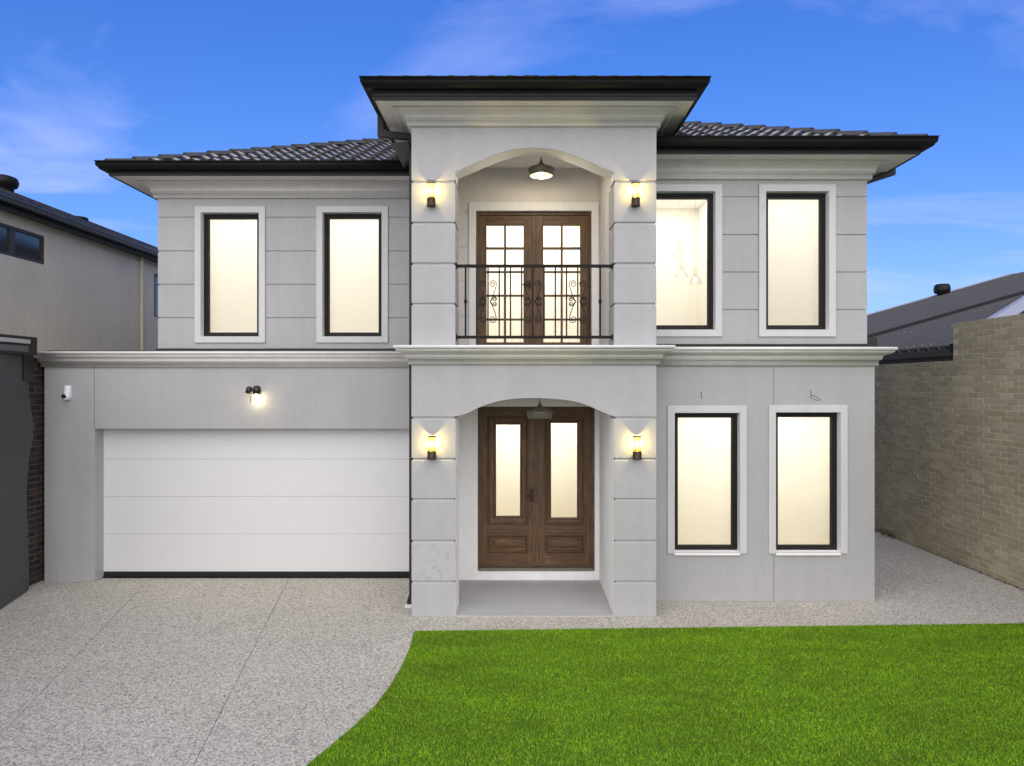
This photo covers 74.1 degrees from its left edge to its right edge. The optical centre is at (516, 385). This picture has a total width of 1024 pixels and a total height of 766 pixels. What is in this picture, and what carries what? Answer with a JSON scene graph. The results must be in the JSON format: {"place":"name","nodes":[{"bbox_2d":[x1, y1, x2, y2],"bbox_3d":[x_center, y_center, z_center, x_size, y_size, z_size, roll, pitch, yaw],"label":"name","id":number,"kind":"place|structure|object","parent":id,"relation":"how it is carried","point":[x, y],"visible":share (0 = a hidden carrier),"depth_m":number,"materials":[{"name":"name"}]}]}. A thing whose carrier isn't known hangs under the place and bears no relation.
{"place":"outdoors","nodes":[
{"label":"outdoors","id":0,"kind":"place"},
{"bbox_2d":[0,578,414,765],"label":"driveway","id":1,"kind":"structure","parent":0,"point":[202,672],"depth_m":6.90,"materials":[{"name":"concrete"}]},
{"bbox_2d":[0,334,43,609],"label":"boundary wall","id":2,"kind":"structure","parent":1,"relation":"on","point":[21,470],"depth_m":9.21,"materials":[{"name":"grey brick"}]},
{"bbox_2d":[0,0,1023,313],"label":"sky","id":3,"kind":"structure","parent":0,"point":[82,82],"materials":[{"name":"blue"}]},
{"bbox_2d":[306,622,1023,765],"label":"lawn","id":4,"kind":"structure","parent":0,"point":[536,753],"depth_m":6.05,"materials":[{"name":"green plant"}]},
{"bbox_2d":[410,531,1023,630],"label":"path","id":5,"kind":"structure","parent":0,"point":[916,585],"depth_m":8.69,"materials":[{"name":"concrete"}]},
{"bbox_2d":[34,75,939,616],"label":"house","id":6,"kind":"structure","parent":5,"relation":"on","point":[316,293],"depth_m":9.76,"materials":[{"name":"light grey render"},{"name":"charcoal tile"},{"name":"dark brown wood"}]},
{"bbox_2d":[61,386,71,399],"bbox_3d":[-6.545,0.110,9.849,0.106,0.213,0.098,0,0,0],"label":"security camera","id":7,"kind":"object","parent":6,"relation":"attached to","point":[66,394],"visible":1,"depth_m":9.85,"materials":[{"name":"white plastic"}]},
{"bbox_2d":[194,206,265,342],"bbox_3d":[-4.324,-1.673,10.359,1.064,2.059,0.262,0,0,0],"label":"window","id":8,"kind":"structure","parent":6,"relation":"in","point":[230,241],"depth_m":10.49,"materials":[{"name":"beige glass"}]},
{"bbox_2d":[245,386,260,398],"bbox_3d":[-3.802,0.128,9.818,0.225,0.250,0.160,0,0,0],"label":"flood light","id":9,"kind":"object","parent":6,"relation":"attached to","point":[256,390],"visible":1,"depth_m":9.77,"materials":[{"name":"black plastic"}]},
{"bbox_2d":[103,429,408,577],"bbox_3d":[-3.735,1.604,10.135,4.950,2.536,0.090,0,0,0],"label":"garage door","id":10,"kind":"structure","parent":6,"relation":"in","point":[179,503],"depth_m":10.12,"materials":[{"name":"white metal"}]},
{"bbox_2d":[316,206,387,342],"bbox_3d":[-2.478,-1.675,10.359,1.081,2.063,0.262,0,0,0],"label":"window","id":11,"kind":"structure","parent":6,"relation":"in","point":[352,241],"depth_m":10.49,"materials":[{"name":"beige glass"}]},
{"bbox_2d":[427,436,435,459],"bbox_3d":[-1.040,0.769,8.349,0.112,0.286,0.121,0,0,0],"label":"wall lamp","id":12,"kind":"object","parent":6,"relation":"attached to","point":[431,447],"visible":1,"depth_m":8.30,"materials":[{"name":"yellow glass"}]},
{"bbox_2d":[427,182,435,207],"bbox_3d":[-1.046,-2.346,8.349,0.112,0.286,0.121,0,0,0],"label":"wall lamp","id":13,"kind":"object","parent":6,"relation":"attached to","point":[431,200],"visible":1,"depth_m":8.30,"materials":[{"name":"yellow glass"}]},
{"bbox_2d":[476,212,590,344],"bbox_3d":[0.259,-1.527,10.040,1.716,2.086,0.139,0,0,0],"label":"balcony door","id":14,"kind":"structure","parent":6,"relation":"in","point":[532,223],"depth_m":10.04,"materials":[{"name":"brown wood"}]},
{"bbox_2d":[456,263,612,339],"bbox_3d":[0.230,-1.052,8.520,1.968,0.970,0.060,0,0,0],"label":"balcony railing","id":15,"kind":"object","parent":6,"relation":"attached to","point":[533,266],"visible":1,"depth_m":8.51,"materials":[{"name":"black metal"}]},
{"bbox_2d":[478,407,593,570],"bbox_3d":[0.295,1.515,10.033,1.735,2.422,0.175,0,0,0],"label":"front door","id":16,"kind":"structure","parent":6,"relation":"in","point":[533,540],"depth_m":10.05,"materials":[{"name":"brown wood"}]},
{"bbox_2d":[527,398,552,418],"bbox_3d":[0.317,0.206,9.100,0.354,0.474,0.354,0,0,0],"label":"pendant lamp","id":17,"kind":"object","parent":6,"relation":"hanging from","point":[539,411],"visible":0.94,"depth_m":8.97,"materials":[{"name":"beige metal"}]},
{"bbox_2d":[528,158,553,178],"bbox_3d":[0.336,-3.003,9.100,0.354,0.383,0.354,0,0,0],"label":"pendant lamp","id":18,"kind":"object","parent":6,"relation":"hanging from","point":[540,170],"visible":0.94,"depth_m":9.01,"materials":[{"name":"beige metal"}]},
{"bbox_2d":[631,182,639,207],"bbox_3d":[1.471,-2.346,8.349,0.112,0.286,0.121,0,0,0],"label":"wall lamp","id":19,"kind":"object","parent":6,"relation":"attached to","point":[635,194],"visible":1,"depth_m":8.30,"materials":[{"name":"yellow glass"}]},
{"bbox_2d":[633,436,641,459],"bbox_3d":[1.489,0.769,8.349,0.112,0.286,0.121,0,0,0],"label":"wall lamp","id":20,"kind":"object","parent":6,"relation":"attached to","point":[637,453],"visible":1,"depth_m":8.30,"materials":[{"name":"yellow glass"}]},
{"bbox_2d":[656,184,721,336],"bbox_3d":[2.253,-1.681,9.204,1.043,2.050,0.172,0,0,0],"label":"window frame","id":21,"kind":"structure","parent":6,"relation":"in","point":[712,193],"depth_m":9.12,"materials":[{"name":"white paint"}]},
{"bbox_2d":[667,406,746,554],"bbox_3d":[2.532,1.260,9.105,1.051,1.981,0.270,0,0,0],"label":"window","id":22,"kind":"structure","parent":6,"relation":"in","point":[707,445],"depth_m":9.24,"materials":[{"name":"beige glass"}]},
{"bbox_2d":[758,184,835,336],"bbox_3d":[3.787,-1.681,9.249,1.034,2.050,0.262,0,0,0],"label":"window","id":23,"kind":"structure","parent":6,"relation":"in","point":[797,222],"depth_m":9.38,"materials":[{"name":"beige glass"}]},
{"bbox_2d":[768,405,847,554],"bbox_3d":[3.871,1.256,9.105,1.044,1.988,0.270,0,0,0],"label":"window","id":24,"kind":"structure","parent":6,"relation":"in","point":[808,444],"depth_m":9.24,"materials":[{"name":"beige glass"}]},
{"bbox_2d":[875,527,1023,589],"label":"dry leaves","id":25,"kind":"object","parent":5,"relation":"on","point":[884,533],"visible":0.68,"depth_m":11.47,"materials":[{"name":"plant"}]},
{"label":"ground","id":26,"kind":"structure","parent":0,"visible":0},
{"bbox_2d":[0,174,158,357],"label":"neighbour house","id":27,"kind":"structure","parent":26,"relation":"on","point":[68,281],"depth_m":13.05,"materials":[{"name":"grey grey render"},{"name":"charcoal steel"},{"name":"glass"}]},
{"bbox_2d":[0,223,43,264],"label":"window","id":28,"kind":"structure","parent":27,"relation":"in","point":[14,242],"depth_m":11.85,"materials":[{"name":"black glass"}]},
{"bbox_2d":[154,273,158,317],"bbox_3d":[-8.639,-2.147,16.550,0.042,1.040,0.900,0,0,0],"label":"window","id":29,"kind":"structure","parent":27,"relation":"in","point":[156,284],"depth_m":16.25,"materials":[{"name":"glass"}]},
{"bbox_2d":[867,272,1023,364],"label":"neighbour house","id":30,"kind":"structure","parent":26,"relation":"on","point":[918,331],"depth_m":18.09,"materials":[{"name":"metal"}]},
{"bbox_2d":[875,314,1023,589],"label":"brick wall","id":31,"kind":"structure","parent":26,"relation":"on","point":[949,460],"depth_m":10.84,"materials":[{"name":"beige brick"}]}
]}

